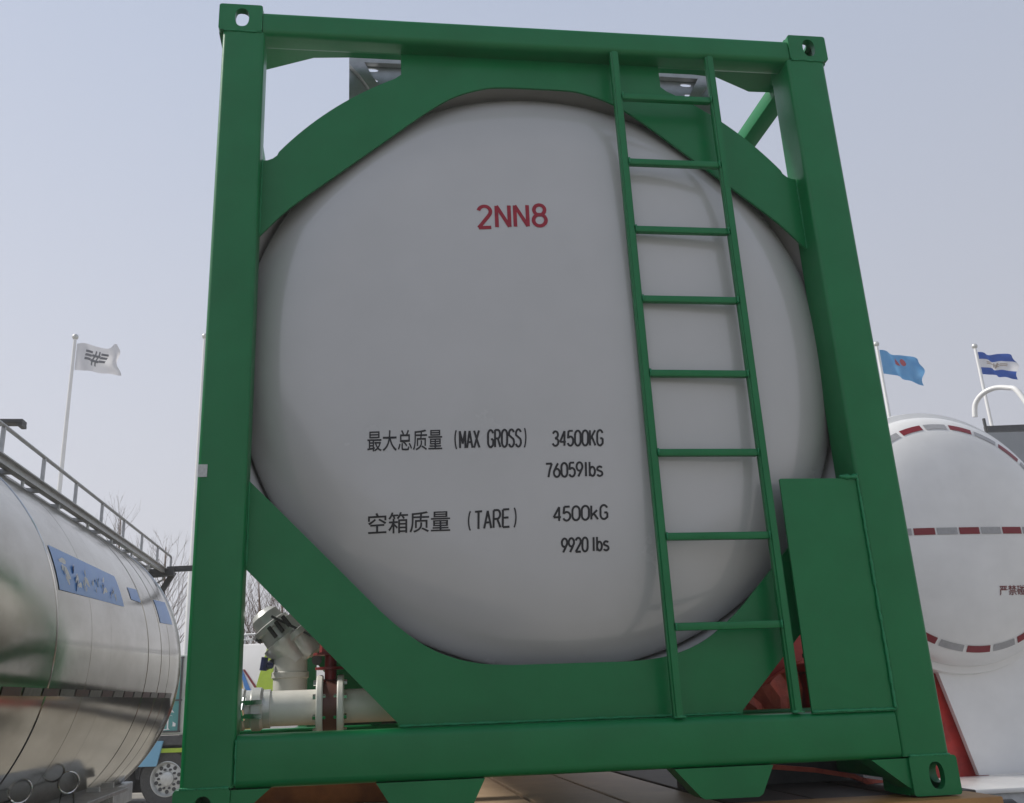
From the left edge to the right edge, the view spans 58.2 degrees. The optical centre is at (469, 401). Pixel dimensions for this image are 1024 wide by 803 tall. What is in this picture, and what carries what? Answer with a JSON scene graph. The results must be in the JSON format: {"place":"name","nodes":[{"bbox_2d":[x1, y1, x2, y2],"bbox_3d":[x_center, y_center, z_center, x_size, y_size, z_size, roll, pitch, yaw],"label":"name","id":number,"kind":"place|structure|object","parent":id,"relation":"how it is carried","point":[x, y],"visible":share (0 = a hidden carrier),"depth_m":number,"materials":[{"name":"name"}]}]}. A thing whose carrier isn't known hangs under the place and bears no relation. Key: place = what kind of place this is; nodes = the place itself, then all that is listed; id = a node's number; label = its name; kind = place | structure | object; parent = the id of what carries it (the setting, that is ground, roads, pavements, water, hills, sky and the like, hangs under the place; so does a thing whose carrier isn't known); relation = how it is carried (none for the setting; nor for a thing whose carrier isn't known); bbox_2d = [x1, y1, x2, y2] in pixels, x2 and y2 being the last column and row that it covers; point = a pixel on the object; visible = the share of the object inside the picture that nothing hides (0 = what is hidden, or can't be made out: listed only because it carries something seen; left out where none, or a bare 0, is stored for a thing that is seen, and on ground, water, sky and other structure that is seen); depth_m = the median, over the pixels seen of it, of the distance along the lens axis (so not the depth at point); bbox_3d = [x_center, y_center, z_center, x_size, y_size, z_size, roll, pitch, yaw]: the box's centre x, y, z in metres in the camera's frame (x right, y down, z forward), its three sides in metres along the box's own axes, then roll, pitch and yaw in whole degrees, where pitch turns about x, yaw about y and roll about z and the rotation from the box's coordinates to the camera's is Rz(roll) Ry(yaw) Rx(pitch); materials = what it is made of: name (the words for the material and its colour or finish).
{"place":"outdoors","nodes":[
{"label":"outdoors","id":0,"kind":"place"},
{"bbox_2d":[126,735,167,802],"bbox_3d":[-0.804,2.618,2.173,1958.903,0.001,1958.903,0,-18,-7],"label":"ground","id":1,"kind":"structure","parent":0,"point":[138,798],"depth_m":19.19,"materials":[{"name":"concrete"}]},
{"bbox_2d":[57,334,120,492],"bbox_3d":[-9.392,3.504,21.983,1.277,11.010,0.385,0,-18,-7],"label":"flagpole","id":2,"kind":"object","parent":1,"relation":"on","point":[89,357],"visible":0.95,"depth_m":23.41,"materials":[{"name":"white fabric"}]},
{"bbox_2d":[0,419,191,802],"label":"silo tanker","id":3,"kind":"object","parent":1,"relation":"on","point":[90,658],"visible":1,"depth_m":5.66,"materials":[{"name":"silver metal"}]},
{"bbox_2d":[83,490,182,608],"bbox_3d":[-11.849,7.440,30.787,4.389,9.076,4.634,-14,-21,33],"label":"bare tree","id":4,"kind":"object","parent":1,"relation":"on","point":[119,528],"visible":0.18,"depth_m":31.85,"materials":[{"name":"brown plant"}]},
{"bbox_2d":[123,655,186,802],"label":"delivery truck","id":5,"kind":"object","parent":1,"relation":"on","point":[154,777],"visible":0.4,"depth_m":17.12,"materials":[{"name":"white paint"}]},
{"bbox_2d":[134,528,189,642],"bbox_3d":[-11.061,8.238,31.579,4.587,7.987,4.831,0,-18,-7],"label":"bare tree","id":6,"kind":"object","parent":1,"relation":"on","point":[174,582],"visible":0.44,"depth_m":32.46,"materials":[{"name":"brown plant"}]},
{"bbox_2d":[182,333,205,734],"bbox_3d":[-6.726,3.488,22.330,0.174,11.070,0.174,0,-18,-7],"label":"flagpole","id":7,"kind":"object","parent":1,"relation":"on","point":[186,634],"visible":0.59,"depth_m":22.47,"materials":[{"name":"white metal"}]},
{"bbox_2d":[245,577,282,642],"bbox_3d":[-7.548,8.784,30.544,2.820,6.073,3.248,8,-20,-28],"label":"bare tree","id":8,"kind":"object","parent":1,"relation":"on","point":[253,607],"visible":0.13,"depth_m":30.71,"materials":[{"name":"brown plant"}]},
{"bbox_2d":[244,589,286,643],"bbox_3d":[-6.102,8.363,29.920,3.576,6.396,3.194,-9,-19,20],"label":"bare tree","id":9,"kind":"object","parent":1,"relation":"on","point":[277,606],"visible":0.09,"depth_m":30.23,"materials":[{"name":"brown plant"}]},
{"bbox_2d":[244,574,289,643],"bbox_3d":[-6.541,8.046,28.497,3.126,6.166,3.036,0,-18,-7],"label":"bare tree","id":10,"kind":"object","parent":1,"relation":"on","point":[259,607],"visible":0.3,"depth_m":28.83,"materials":[{"name":"brown plant"}]},
{"bbox_2d":[255,635,1003,802],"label":"flatbed trailer","id":11,"kind":"object","parent":1,"relation":"on","point":[818,782],"visible":0.33,"depth_m":3.36,"materials":[{"name":"paint"}]},
{"bbox_2d":[172,3,961,802],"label":"tank container","id":12,"kind":"object","parent":11,"relation":"on","point":[544,427],"visible":1,"depth_m":3.18,"materials":[{"name":"white metal"}]},
{"bbox_2d":[874,341,924,416],"bbox_3d":[12.407,3.551,24.698,1.294,11.090,0.264,-2,-18,-2],"label":"flagpole","id":13,"kind":"object","parent":1,"relation":"on","point":[909,368],"visible":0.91,"depth_m":26.15,"materials":[{"name":"blue fabric"}]},
{"bbox_2d":[887,385,1023,802],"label":"tanker trailer","id":14,"kind":"object","parent":1,"relation":"on","point":[961,484],"visible":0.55,"depth_m":6.96,"materials":[{"name":"white paint"}]},
{"bbox_2d":[971,343,1018,425],"bbox_3d":[15.378,3.578,25.064,1.201,11.060,0.265,-2,-18,-1],"label":"flagpole","id":15,"kind":"object","parent":1,"relation":"on","point":[1002,365],"visible":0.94,"depth_m":26.54,"materials":[{"name":"blue fabric"}]},
{"bbox_2d":[242,633,324,729],"bbox_3d":[-1.583,6.143,18.197,6.550,3.139,2.426,-7,-18,14],"label":"box truck","id":16,"kind":"object","parent":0,"point":[254,675],"depth_m":17.93,"materials":[{"name":"white paint"}]},
{"bbox_2d":[0,0,1023,654],"label":"sky","id":17,"kind":"structure","parent":0,"point":[109,109],"materials":[{"name":"blue"}]},
{"bbox_2d":[982,418,1023,774],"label":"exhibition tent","id":18,"kind":"object","parent":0,"point":[1011,437],"visible":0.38,"depth_m":16.87,"materials":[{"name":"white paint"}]}
]}

